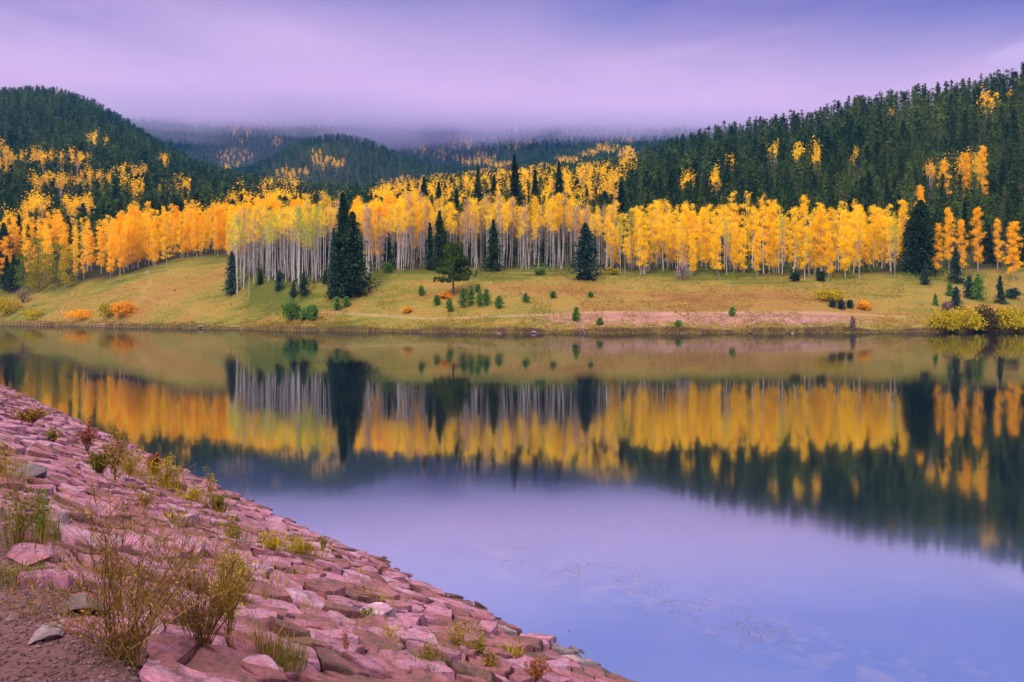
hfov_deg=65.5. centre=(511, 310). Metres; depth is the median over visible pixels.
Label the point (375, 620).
stone slab
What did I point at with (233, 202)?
fir tree
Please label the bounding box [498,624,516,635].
stone slab
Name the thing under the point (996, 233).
aspen tree
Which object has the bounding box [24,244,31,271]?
aspen tree
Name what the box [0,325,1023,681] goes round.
water
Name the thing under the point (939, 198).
fir tree
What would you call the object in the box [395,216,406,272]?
aspen tree
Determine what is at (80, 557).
stone slab
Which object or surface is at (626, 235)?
fir tree
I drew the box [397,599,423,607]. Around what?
stone slab
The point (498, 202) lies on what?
aspen tree
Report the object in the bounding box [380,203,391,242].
aspen tree
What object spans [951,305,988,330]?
willow bush
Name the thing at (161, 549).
stone slab
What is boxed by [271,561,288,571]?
stone slab
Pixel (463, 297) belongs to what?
young pine
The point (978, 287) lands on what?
spruce tree
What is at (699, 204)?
fir tree
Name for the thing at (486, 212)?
aspen tree
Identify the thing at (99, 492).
stone slab
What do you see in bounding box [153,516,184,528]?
stone slab
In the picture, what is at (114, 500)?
stone slab
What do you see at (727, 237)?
aspen tree
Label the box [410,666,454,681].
stone slab
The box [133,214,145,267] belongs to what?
aspen tree
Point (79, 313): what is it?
willow bush
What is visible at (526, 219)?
aspen tree
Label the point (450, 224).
aspen tree
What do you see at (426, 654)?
weed
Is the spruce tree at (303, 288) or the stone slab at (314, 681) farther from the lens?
the spruce tree at (303, 288)
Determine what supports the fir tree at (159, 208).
on the terrain at (200, 308)
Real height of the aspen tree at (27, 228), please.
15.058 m
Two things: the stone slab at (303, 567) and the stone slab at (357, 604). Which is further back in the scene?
the stone slab at (303, 567)
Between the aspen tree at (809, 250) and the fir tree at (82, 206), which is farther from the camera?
the fir tree at (82, 206)
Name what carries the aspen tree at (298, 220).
on the terrain at (200, 308)
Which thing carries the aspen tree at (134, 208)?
on the terrain at (200, 308)
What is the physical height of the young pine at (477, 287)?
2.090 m
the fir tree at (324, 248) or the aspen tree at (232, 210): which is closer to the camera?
the fir tree at (324, 248)
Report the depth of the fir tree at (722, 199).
260.79 m
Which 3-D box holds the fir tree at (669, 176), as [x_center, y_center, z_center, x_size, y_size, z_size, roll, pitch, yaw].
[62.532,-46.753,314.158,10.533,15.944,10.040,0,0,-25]
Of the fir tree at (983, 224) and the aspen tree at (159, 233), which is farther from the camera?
the aspen tree at (159, 233)
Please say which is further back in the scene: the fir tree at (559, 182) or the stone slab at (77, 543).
the fir tree at (559, 182)
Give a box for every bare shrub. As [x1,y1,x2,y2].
[11,286,33,302]
[402,307,412,312]
[435,291,452,297]
[674,257,690,279]
[849,316,856,330]
[941,301,953,310]
[974,302,1001,331]
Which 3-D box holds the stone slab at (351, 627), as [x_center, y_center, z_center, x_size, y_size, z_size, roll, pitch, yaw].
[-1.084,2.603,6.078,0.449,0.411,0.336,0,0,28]
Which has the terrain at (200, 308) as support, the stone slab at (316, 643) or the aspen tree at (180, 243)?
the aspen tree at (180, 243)
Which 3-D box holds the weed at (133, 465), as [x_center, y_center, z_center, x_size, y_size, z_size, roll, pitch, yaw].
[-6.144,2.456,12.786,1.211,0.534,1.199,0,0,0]
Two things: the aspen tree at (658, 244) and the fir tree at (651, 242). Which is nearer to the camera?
the aspen tree at (658, 244)
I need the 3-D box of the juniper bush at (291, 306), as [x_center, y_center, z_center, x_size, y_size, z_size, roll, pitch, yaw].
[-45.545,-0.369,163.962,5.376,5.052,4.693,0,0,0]
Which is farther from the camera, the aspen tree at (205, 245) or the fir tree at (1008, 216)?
the aspen tree at (205, 245)
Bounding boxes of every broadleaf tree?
[10,255,34,292]
[23,259,43,293]
[24,237,49,288]
[37,254,57,288]
[41,242,69,281]
[58,250,76,288]
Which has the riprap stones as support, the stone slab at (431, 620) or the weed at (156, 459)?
the weed at (156, 459)
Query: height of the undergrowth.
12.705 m
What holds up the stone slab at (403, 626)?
on the dam ground at (10, 668)
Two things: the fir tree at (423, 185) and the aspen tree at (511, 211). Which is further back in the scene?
the fir tree at (423, 185)
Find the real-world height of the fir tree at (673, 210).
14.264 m
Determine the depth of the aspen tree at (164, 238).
238.13 m
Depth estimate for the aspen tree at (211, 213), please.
272.23 m
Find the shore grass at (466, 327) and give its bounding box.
[0,314,1023,333]
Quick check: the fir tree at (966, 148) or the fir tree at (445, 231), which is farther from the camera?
the fir tree at (966, 148)
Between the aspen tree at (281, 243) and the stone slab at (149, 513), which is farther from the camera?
the aspen tree at (281, 243)
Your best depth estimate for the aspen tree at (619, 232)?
205.71 m
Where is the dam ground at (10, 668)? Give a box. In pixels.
[0,511,514,681]
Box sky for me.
[0,0,1023,127]
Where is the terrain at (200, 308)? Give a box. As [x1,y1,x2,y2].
[0,91,1023,333]
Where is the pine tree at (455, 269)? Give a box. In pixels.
[433,242,477,293]
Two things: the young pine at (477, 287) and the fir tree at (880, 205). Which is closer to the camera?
the young pine at (477, 287)
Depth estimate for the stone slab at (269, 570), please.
7.47 m
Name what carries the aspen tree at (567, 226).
on the terrain at (200, 308)
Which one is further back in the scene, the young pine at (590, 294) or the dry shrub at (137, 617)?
the young pine at (590, 294)
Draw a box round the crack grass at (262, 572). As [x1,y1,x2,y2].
[0,392,519,675]
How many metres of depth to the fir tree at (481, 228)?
235.71 m
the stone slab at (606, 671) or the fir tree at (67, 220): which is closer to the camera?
the stone slab at (606, 671)
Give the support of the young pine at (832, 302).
on the terrain at (200, 308)
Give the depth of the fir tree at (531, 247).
230.43 m
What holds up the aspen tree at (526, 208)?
on the terrain at (200, 308)
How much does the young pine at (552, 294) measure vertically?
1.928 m
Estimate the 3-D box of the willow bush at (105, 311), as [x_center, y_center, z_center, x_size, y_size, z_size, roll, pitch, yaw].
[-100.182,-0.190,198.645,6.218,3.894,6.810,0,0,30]
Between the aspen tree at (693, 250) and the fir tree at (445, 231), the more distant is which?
the fir tree at (445, 231)
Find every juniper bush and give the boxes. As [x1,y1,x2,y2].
[278,296,302,320]
[298,307,309,319]
[305,304,319,320]
[382,262,393,272]
[534,267,546,273]
[607,266,619,274]
[787,269,801,280]
[814,270,826,280]
[1004,288,1022,297]
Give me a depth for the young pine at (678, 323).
137.99 m
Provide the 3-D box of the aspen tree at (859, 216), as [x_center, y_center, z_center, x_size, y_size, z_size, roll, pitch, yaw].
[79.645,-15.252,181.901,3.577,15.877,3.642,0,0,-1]
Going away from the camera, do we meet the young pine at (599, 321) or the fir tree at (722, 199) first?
the young pine at (599, 321)
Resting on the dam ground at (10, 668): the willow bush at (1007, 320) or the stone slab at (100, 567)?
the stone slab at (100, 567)
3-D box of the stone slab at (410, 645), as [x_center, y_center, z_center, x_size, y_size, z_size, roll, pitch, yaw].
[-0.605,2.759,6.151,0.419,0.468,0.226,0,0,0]
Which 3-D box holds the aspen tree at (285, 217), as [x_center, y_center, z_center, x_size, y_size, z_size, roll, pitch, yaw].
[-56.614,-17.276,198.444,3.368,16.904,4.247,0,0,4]
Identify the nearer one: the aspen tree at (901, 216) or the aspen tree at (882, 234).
the aspen tree at (901, 216)
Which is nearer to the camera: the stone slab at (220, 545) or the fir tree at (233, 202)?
the stone slab at (220, 545)
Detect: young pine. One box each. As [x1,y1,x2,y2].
[330,297,342,309]
[342,296,350,307]
[417,285,426,295]
[431,295,440,304]
[445,298,454,311]
[457,288,467,306]
[465,286,474,305]
[473,283,481,291]
[473,290,483,306]
[482,288,491,305]
[493,295,505,308]
[520,293,530,302]
[548,291,556,297]
[572,307,581,320]
[587,291,593,296]
[595,317,604,325]
[673,320,683,326]
[728,306,736,315]
[829,299,837,307]
[837,300,846,309]
[846,300,854,307]
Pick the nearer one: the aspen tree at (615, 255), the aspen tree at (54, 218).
the aspen tree at (615, 255)
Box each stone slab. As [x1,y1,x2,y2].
[0,472,24,491]
[0,490,37,505]
[0,499,37,511]
[0,502,34,517]
[0,519,61,540]
[2,487,46,501]
[13,512,55,528]
[16,531,71,544]
[17,569,116,592]
[24,484,53,495]
[26,490,51,501]
[29,476,59,491]
[40,503,69,523]
[43,542,77,564]
[44,561,103,576]
[48,499,91,513]
[49,521,99,532]
[52,492,88,511]
[55,492,84,505]
[55,522,131,554]
[56,543,99,560]
[57,483,86,493]
[57,615,139,642]
[58,489,98,498]
[58,505,121,529]
[60,507,92,525]
[64,589,116,610]
[70,519,98,531]
[74,541,130,565]
[76,497,105,502]
[78,552,123,571]
[84,486,107,496]
[85,499,115,518]
[90,495,126,508]
[93,525,111,534]
[97,565,152,582]
[100,611,165,636]
[101,517,143,530]
[110,529,150,557]
[115,508,136,518]
[115,576,164,597]
[116,505,168,523]
[116,517,146,531]
[116,551,168,568]
[118,590,172,623]
[118,634,196,668]
[121,529,153,541]
[127,501,166,518]
[130,516,169,527]
[133,530,172,541]
[138,567,187,590]
[139,659,239,681]
[146,542,178,547]
[147,525,186,535]
[149,527,191,539]
[151,547,192,558]
[152,556,207,565]
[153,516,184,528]
[161,537,203,558]
[161,560,230,583]
[162,605,198,624]
[163,624,200,650]
[166,513,199,524]
[169,586,218,616]
[172,567,208,594]
[175,528,213,537]
[177,618,229,645]
[180,564,222,575]
[185,522,214,533]
[185,647,262,681]
[188,534,229,545]
[198,556,249,572]
[200,595,247,608]
[202,542,237,555]
[203,546,253,564]
[204,644,287,681]
[205,635,226,645]
[207,617,260,632]
[214,535,249,550]
[221,614,269,630]
[226,608,276,625]
[229,630,291,662]
[237,551,252,556]
[240,580,290,602]
[241,593,305,617]
[242,598,289,619]
[242,628,319,671]
[243,556,273,566]
[243,562,273,578]
[250,546,285,557]
[250,575,289,587]
[256,555,293,573]
[263,547,292,557]
[263,554,290,563]
[268,616,309,637]
[269,569,302,589]
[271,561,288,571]
[276,582,323,599]
[279,570,312,580]
[282,557,302,565]
[282,572,315,589]
[282,586,324,609]
[282,637,332,650]
[283,616,347,629]
[283,661,323,681]
[288,680,331,681]
[290,552,313,563]
[293,564,326,577]
[293,615,339,625]
[294,556,324,571]
[294,573,328,581]
[297,602,328,617]
[304,580,345,599]
[305,628,358,643]
[314,560,341,575]
[314,631,364,654]
[316,647,366,676]
[317,565,330,571]
[318,671,369,681]
[322,573,361,585]
[323,600,353,608]
[324,600,364,617]
[325,578,362,588]
[326,610,358,625]
[328,595,367,607]
[336,648,388,679]
[342,569,370,581]
[342,572,367,585]
[343,622,401,649]
[346,588,375,597]
[346,592,385,603]
[348,615,387,629]
[349,575,374,584]
[351,675,397,681]
[352,629,400,653]
[354,586,379,598]
[354,602,394,617]
[364,586,399,599]
[364,627,403,649]
[364,650,405,673]
[366,590,392,599]
[366,603,407,612]
[371,578,398,592]
[375,585,406,596]
[375,614,407,628]
[378,649,428,673]
[382,598,411,612]
[387,621,427,646]
[388,615,418,627]
[388,671,439,681]
[395,612,424,625]
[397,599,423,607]
[399,592,433,604]
[400,596,408,599]
[405,628,437,642]
[406,640,461,668]
[406,649,448,666]
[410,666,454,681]
[412,604,423,612]
[412,623,439,632]
[416,613,454,625]
[421,660,453,677]
[424,605,451,618]
[425,616,442,625]
[427,625,455,632]
[428,600,447,608]
[428,632,459,650]
[443,603,469,616]
[452,629,477,642]
[452,659,501,681]
[454,615,478,624]
[454,673,487,681]
[455,622,485,632]
[459,644,488,660]
[460,627,495,639]
[468,657,511,679]
[476,656,529,672]
[477,637,514,653]
[478,619,505,633]
[479,620,497,635]
[487,647,512,659]
[490,634,532,652]
[494,654,531,670]
[494,673,510,681]
[497,631,523,642]
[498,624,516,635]
[507,634,542,651]
[509,667,534,681]
[515,651,544,662]
[517,655,544,672]
[519,633,556,646]
[524,652,556,660]
[538,673,572,681]
[541,650,561,656]
[542,639,549,650]
[542,658,569,670]
[545,653,580,670]
[550,646,573,655]
[550,667,597,681]
[562,655,592,661]
[571,667,592,677]
[578,661,605,674]
[583,666,616,681]
[595,676,610,681]
[601,667,626,678]
[605,674,631,681]
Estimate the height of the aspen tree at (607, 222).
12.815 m
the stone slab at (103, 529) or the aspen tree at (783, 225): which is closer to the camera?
the stone slab at (103, 529)
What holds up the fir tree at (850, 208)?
on the terrain at (200, 308)
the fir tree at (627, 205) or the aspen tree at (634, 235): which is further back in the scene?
the fir tree at (627, 205)
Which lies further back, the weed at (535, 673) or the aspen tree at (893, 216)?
the aspen tree at (893, 216)
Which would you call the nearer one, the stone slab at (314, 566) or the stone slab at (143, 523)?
the stone slab at (143, 523)
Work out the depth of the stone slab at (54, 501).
7.42 m
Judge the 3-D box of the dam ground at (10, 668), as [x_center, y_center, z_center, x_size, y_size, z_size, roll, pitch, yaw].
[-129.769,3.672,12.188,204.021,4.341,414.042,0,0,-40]
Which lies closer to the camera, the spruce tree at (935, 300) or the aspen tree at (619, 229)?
the spruce tree at (935, 300)
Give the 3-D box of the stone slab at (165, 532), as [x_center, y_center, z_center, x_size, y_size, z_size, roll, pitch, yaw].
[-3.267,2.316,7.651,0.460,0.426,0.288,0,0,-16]
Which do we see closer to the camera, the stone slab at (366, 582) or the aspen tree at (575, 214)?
the stone slab at (366, 582)
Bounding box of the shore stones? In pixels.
[37,311,1017,333]
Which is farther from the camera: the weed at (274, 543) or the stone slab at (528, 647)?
the weed at (274, 543)
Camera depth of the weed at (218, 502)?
12.12 m
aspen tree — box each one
[0,237,11,272]
[13,227,22,258]
[21,218,30,248]
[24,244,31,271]
[30,245,37,270]
[50,215,58,255]
[59,224,70,255]
[59,233,69,270]
[70,238,81,275]
[82,236,90,269]
[88,232,97,270]
[96,227,106,272]
[106,235,116,277]
[113,213,124,254]
[113,220,126,275]
[115,210,126,254]
[118,214,128,267]
[122,227,133,270]
[123,203,136,262]
[124,205,137,254]
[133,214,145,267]
[138,224,144,262]
[140,211,149,249]
[140,213,149,264]
[142,223,155,260]
[146,208,155,254]
[149,228,160,265]
[154,216,159,251]
[156,223,162,259]
[157,211,172,262]
[159,207,168,241]
[170,223,179,256]
[172,205,180,241]
[176,212,189,257]
[180,220,192,256]
[190,218,195,253]
[192,211,200,256]
[197,222,203,257]
[198,212,209,251]
[203,216,209,251]
[208,207,224,256]
[210,201,215,243]
[217,207,224,249]
[220,210,227,255]
[224,206,234,250]
[225,220,234,271]
[226,213,241,266]
[228,222,240,287]
[238,220,250,288]
[238,229,244,286]
[239,208,251,277]
[243,203,253,256]
[244,212,255,273]
[245,206,258,269]
[245,222,253,295]
[250,207,264,266]
[250,212,260,276]
[255,202,264,268]
[258,213,265,271]
[258,219,274,278]
[261,207,270,275]
[268,196,278,218]
[268,210,275,273]
[271,224,276,270]
[277,210,289,270]
[277,213,284,268]
[277,215,287,271]
[278,207,289,273]
[285,224,292,275]
[288,215,299,277]
[289,199,301,232]
[290,204,303,278]
[291,206,309,285]
[301,199,314,265]
[301,205,311,266]
[306,204,322,280]
[307,219,319,280]
[308,208,317,267]
[313,204,325,274]
[318,190,331,246]
[321,209,336,268]
[324,197,332,268]
[325,205,336,259]
[332,199,339,230]
[351,198,360,225]
[359,205,371,249]
[361,206,374,273]
[362,201,371,274]
[363,206,373,258]
[368,226,376,272]
[373,203,386,260]
[373,213,382,268]
[374,223,382,270]
[379,217,387,262]
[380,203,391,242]
[382,195,390,230]
[387,206,395,250]
[387,213,396,243]
[387,216,400,266]
[389,197,396,245]
[393,203,408,268]
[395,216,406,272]
[399,192,410,234]
[400,193,414,262]
[401,195,417,262]
[405,192,415,266]
[405,212,415,268]
[406,207,416,269]
[410,195,416,262]
[414,191,424,264]
[415,194,426,256]
[416,204,426,265]
[418,198,433,267]
[424,202,433,236]
[431,216,435,246]
[432,197,443,235]
[434,207,445,220]
[444,201,456,261]
[448,222,459,242]
[457,217,462,244]
[458,199,472,254]
[460,206,471,259]
[461,210,472,266]
[469,208,478,261]
[470,199,485,265]
[470,219,479,269]
[478,215,485,262]
[479,194,493,245]
[484,214,492,269]
[490,203,496,226]
[492,191,515,263]
[497,207,508,264]
[498,215,505,263]
[503,197,519,264]
[506,197,516,266]
[515,221,526,270]
[516,215,521,258]
[518,206,539,269]
[521,204,531,264]
[529,193,541,263]
[531,219,537,245]
[533,204,545,266]
[537,205,544,254]
[542,215,549,263]
[545,195,556,266]
[549,192,566,269]
[549,199,558,241]
[554,205,560,265]
[559,192,571,268]
[560,210,572,262]
[563,197,577,244]
[569,203,577,261]
[570,204,582,267]
[576,210,585,261]
[576,210,591,251]
[584,208,593,227]
[593,219,600,246]
[598,204,608,263]
[603,218,613,246]
[605,231,612,260]
[606,204,617,253]
[607,206,615,266]
[607,222,615,249]
[612,230,620,266]
[616,215,623,264]
[616,223,624,272]
[621,238,628,256]
[625,208,635,269]
[627,207,640,268]
[635,211,652,274]
[637,215,653,273]
[642,236,651,271]
[645,204,660,269]
[649,211,657,268]
[654,214,669,271]
[656,234,661,254]
[664,231,671,253]
[665,215,678,263]
[675,223,686,271]
[676,212,687,245]
[678,204,690,262]
[687,233,697,273]
[693,235,698,268]
[697,207,707,264]
[698,210,712,268]
[698,215,710,262]
[703,207,719,268]
[709,216,724,276]
[718,205,730,268]
[722,216,731,273]
[727,231,733,253]
[729,222,738,265]
[732,233,740,271]
[738,228,747,273]
[744,205,759,268]
[746,221,757,245]
[752,232,761,275]
[761,199,780,270]
[764,232,773,268]
[769,222,781,272]
[775,212,789,273]
[787,207,803,271]
[787,230,793,266]
[791,194,813,278]
[796,232,801,264]
[806,218,819,272]
[806,232,812,275]
[811,204,827,271]
[823,232,835,278]
[824,207,836,266]
[830,212,839,268]
[837,210,854,277]
[839,210,846,258]
[847,210,857,264]
[851,208,866,277]
[853,212,869,267]
[863,225,873,269]
[866,204,882,267]
[872,206,886,265]
[878,218,887,266]
[880,217,891,266]
[888,225,901,277]
[889,212,899,267]
[895,200,909,267]
[897,206,908,246]
[911,184,925,208]
[930,223,945,269]
[936,159,951,196]
[942,206,956,268]
[952,219,970,270]
[959,153,971,196]
[969,207,985,271]
[975,145,988,194]
[992,218,1003,268]
[1002,221,1023,280]
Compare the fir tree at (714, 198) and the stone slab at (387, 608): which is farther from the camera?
the fir tree at (714, 198)
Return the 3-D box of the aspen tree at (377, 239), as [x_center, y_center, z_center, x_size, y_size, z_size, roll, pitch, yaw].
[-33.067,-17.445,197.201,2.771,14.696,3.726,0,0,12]
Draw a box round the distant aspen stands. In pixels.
[0,83,1012,294]
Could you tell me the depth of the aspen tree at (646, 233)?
187.47 m
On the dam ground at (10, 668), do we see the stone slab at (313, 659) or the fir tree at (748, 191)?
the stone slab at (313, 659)
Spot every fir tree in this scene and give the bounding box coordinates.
[1,255,22,292]
[15,214,23,243]
[55,216,82,259]
[74,203,90,239]
[74,212,89,253]
[82,220,105,259]
[92,210,103,251]
[107,203,125,236]
[156,203,166,243]
[169,198,179,232]
[177,203,184,246]
[229,199,236,212]
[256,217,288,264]
[281,195,291,206]
[285,235,295,264]
[302,207,315,259]
[312,197,317,207]
[315,224,330,263]
[412,176,431,250]
[432,214,452,243]
[434,182,446,230]
[449,214,459,241]
[452,189,459,242]
[452,203,467,242]
[455,210,479,255]
[470,208,480,250]
[471,166,483,242]
[477,206,485,253]
[477,209,490,256]
[489,175,501,224]
[499,206,518,254]
[504,154,522,224]
[513,200,526,245]
[521,196,527,206]
[522,213,535,254]
[526,170,543,236]
[529,207,542,256]
[551,161,568,203]
[552,220,566,253]
[560,211,574,253]
[564,202,582,250]
[584,189,589,206]
[589,200,599,238]
[590,217,600,255]
[596,190,612,214]
[613,176,628,197]
[615,181,628,237]
[618,215,632,256]
[620,200,639,238]
[623,207,634,248]
[629,200,636,247]
[638,200,651,249]
[639,213,664,257]
[643,193,650,212]
[661,172,676,197]
[663,205,675,248]
[673,181,694,210]
[676,197,688,235]
[687,210,707,257]
[688,179,693,204]
[690,193,698,210]
[695,195,711,228]
[696,198,703,207]
[697,181,704,197]
[699,185,710,219]
[701,182,711,206]
[708,194,719,223]
[716,194,729,215]
[731,210,751,255]
[741,190,753,225]
[744,212,753,256]
[745,172,756,210]
[751,170,758,198]
[753,202,761,235]
[754,184,766,211]
[764,196,779,233]
[769,160,789,191]
[770,184,782,216]
[771,173,783,214]
[778,197,793,231]
[779,190,788,223]
[788,200,791,235]
[789,205,794,246]
[792,212,803,256]
[795,190,808,218]
[800,202,812,233]
[808,175,822,204]
[809,187,819,215]
[823,178,836,210]
[829,199,837,240]
[837,202,850,253]
[844,189,862,205]
[846,200,855,222]
[860,171,878,209]
[861,204,871,251]
[878,198,884,207]
[878,204,891,243]
[883,179,892,212]
[883,199,890,238]
[892,193,906,222]
[892,197,904,246]
[918,138,932,178]
[929,195,959,238]
[931,187,952,222]
[934,173,954,206]
[953,187,974,238]
[956,202,972,249]
[957,144,976,181]
[963,202,986,249]
[969,191,994,240]
[970,196,995,237]
[973,182,981,213]
[976,155,995,195]
[981,144,996,184]
[986,192,1002,233]
[988,192,1009,232]
[996,160,1009,198]
[996,197,1016,240]
[1002,165,1023,205]
[1007,169,1021,208]
[1016,202,1023,232]
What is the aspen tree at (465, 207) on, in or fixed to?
on the terrain at (200, 308)
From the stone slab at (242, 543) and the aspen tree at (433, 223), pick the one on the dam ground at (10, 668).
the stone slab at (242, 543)
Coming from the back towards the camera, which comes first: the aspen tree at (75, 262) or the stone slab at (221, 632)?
the aspen tree at (75, 262)
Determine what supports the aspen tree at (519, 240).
on the terrain at (200, 308)
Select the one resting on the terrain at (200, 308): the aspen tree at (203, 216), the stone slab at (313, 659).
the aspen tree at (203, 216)
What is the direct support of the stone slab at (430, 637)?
on the dam ground at (10, 668)
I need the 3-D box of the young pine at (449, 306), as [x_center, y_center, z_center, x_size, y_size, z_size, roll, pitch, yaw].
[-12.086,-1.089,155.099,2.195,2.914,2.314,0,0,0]
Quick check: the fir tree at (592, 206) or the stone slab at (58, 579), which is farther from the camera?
the fir tree at (592, 206)
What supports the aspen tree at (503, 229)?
on the terrain at (200, 308)
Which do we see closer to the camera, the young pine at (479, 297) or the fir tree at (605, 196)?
the young pine at (479, 297)
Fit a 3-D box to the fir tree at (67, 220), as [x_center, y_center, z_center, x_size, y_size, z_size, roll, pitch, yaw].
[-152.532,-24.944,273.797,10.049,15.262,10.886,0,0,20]
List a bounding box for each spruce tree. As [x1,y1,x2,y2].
[0,222,22,274]
[0,255,16,290]
[222,251,242,295]
[255,271,262,284]
[273,270,283,290]
[287,281,297,297]
[296,270,310,297]
[321,271,327,283]
[324,211,381,297]
[324,227,339,299]
[325,192,356,291]
[379,231,396,267]
[420,222,434,269]
[427,210,447,270]
[460,228,473,263]
[479,218,507,271]
[502,223,516,264]
[533,223,555,263]
[563,222,606,280]
[891,219,920,272]
[892,200,948,277]
[918,260,930,284]
[932,293,938,305]
[944,246,966,283]
[944,281,953,295]
[949,286,964,308]
[962,275,975,298]
[964,274,990,300]
[973,224,1000,264]
[994,275,1009,304]
[999,223,1023,266]
[1021,214,1023,249]
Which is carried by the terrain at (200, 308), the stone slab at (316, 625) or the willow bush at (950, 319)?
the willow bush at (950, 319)
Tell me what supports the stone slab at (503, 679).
on the dam ground at (10, 668)
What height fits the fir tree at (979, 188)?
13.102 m
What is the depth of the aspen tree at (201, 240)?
245.69 m
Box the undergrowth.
[241,254,1023,287]
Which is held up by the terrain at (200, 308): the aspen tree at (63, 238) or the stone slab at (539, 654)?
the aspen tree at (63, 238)
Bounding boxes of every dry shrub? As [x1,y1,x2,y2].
[0,483,249,668]
[42,436,163,658]
[131,518,284,651]
[197,511,257,634]
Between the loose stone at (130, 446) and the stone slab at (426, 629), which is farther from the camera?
the loose stone at (130, 446)
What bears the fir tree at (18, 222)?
on the terrain at (200, 308)
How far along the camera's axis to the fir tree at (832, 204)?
241.41 m
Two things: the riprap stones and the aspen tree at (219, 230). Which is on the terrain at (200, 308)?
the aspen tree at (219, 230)
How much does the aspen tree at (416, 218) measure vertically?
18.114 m
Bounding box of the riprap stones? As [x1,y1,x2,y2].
[0,382,521,635]
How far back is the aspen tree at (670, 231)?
203.45 m
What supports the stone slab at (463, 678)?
on the dam ground at (10, 668)
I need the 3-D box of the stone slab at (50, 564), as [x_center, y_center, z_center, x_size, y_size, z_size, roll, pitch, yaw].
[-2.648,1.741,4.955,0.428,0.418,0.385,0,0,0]
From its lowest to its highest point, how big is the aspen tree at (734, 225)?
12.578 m
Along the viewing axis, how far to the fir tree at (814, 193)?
265.33 m
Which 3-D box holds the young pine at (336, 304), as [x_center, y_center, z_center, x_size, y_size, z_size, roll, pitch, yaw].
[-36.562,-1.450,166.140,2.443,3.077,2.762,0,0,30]
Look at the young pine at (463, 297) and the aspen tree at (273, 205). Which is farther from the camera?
the aspen tree at (273, 205)
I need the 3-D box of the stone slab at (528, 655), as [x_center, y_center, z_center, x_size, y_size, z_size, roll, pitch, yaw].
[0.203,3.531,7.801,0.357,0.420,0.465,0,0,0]
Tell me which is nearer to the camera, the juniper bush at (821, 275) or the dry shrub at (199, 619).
the dry shrub at (199, 619)
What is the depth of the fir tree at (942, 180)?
258.35 m
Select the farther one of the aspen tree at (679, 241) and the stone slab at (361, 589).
the aspen tree at (679, 241)
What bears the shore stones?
on the terrain at (200, 308)
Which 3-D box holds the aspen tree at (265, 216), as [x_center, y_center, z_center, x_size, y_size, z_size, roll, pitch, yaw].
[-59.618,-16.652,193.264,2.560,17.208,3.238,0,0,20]
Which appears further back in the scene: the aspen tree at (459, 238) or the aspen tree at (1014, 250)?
the aspen tree at (459, 238)
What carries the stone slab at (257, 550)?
on the dam ground at (10, 668)
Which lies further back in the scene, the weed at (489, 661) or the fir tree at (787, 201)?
the fir tree at (787, 201)
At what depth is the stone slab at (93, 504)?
7.68 m
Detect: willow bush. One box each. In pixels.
[0,295,23,314]
[17,307,46,318]
[56,307,94,318]
[96,303,117,316]
[106,300,137,315]
[811,288,847,300]
[857,300,870,309]
[922,309,968,330]
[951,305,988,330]
[992,304,1023,329]
[1014,308,1023,329]
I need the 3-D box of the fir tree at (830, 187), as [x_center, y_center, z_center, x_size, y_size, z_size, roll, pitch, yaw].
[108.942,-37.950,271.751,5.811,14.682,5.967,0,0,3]
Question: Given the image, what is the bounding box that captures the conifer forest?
[0,62,1023,261]
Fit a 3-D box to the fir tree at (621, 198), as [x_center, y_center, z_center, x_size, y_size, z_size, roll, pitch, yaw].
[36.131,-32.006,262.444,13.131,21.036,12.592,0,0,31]
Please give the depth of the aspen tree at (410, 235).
194.97 m
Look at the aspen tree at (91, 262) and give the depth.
250.19 m
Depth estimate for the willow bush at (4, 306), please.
227.28 m
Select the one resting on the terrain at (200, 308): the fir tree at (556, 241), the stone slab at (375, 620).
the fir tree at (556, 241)
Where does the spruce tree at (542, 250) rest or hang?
on the terrain at (200, 308)
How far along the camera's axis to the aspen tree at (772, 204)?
194.26 m
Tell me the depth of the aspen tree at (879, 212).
197.40 m
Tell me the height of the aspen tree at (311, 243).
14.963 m
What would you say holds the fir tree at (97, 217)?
on the terrain at (200, 308)
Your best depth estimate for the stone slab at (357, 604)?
7.45 m
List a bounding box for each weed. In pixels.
[0,436,41,483]
[0,461,76,553]
[0,554,49,587]
[4,489,75,539]
[8,408,51,422]
[43,426,62,441]
[75,417,98,450]
[86,447,115,473]
[97,417,131,479]
[108,447,166,480]
[126,480,158,506]
[142,452,196,492]
[145,452,162,475]
[157,506,191,527]
[174,481,215,507]
[203,465,218,495]
[203,488,241,511]
[210,520,263,542]
[221,620,291,660]
[241,527,301,555]
[247,623,323,675]
[282,529,336,560]
[319,535,328,550]
[339,626,351,648]
[358,605,380,615]
[374,621,400,641]
[405,634,454,665]
[428,617,484,650]
[464,632,487,656]
[479,648,502,666]
[495,638,527,658]
[523,653,552,681]
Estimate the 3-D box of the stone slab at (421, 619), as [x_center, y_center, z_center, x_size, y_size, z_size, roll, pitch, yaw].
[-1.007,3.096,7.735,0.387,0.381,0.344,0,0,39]
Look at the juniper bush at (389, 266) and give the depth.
188.10 m
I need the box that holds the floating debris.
[500,543,796,651]
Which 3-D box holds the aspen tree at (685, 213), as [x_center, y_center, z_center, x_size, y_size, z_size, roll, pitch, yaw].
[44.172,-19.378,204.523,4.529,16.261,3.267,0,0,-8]
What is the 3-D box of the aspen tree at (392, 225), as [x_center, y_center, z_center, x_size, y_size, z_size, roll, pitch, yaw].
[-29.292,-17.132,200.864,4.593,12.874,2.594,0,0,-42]
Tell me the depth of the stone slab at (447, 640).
6.97 m
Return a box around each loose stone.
[7,542,53,564]
[16,463,46,479]
[27,618,66,644]
[61,594,103,612]
[127,444,138,451]
[138,648,178,675]
[242,655,278,670]
[568,646,578,653]

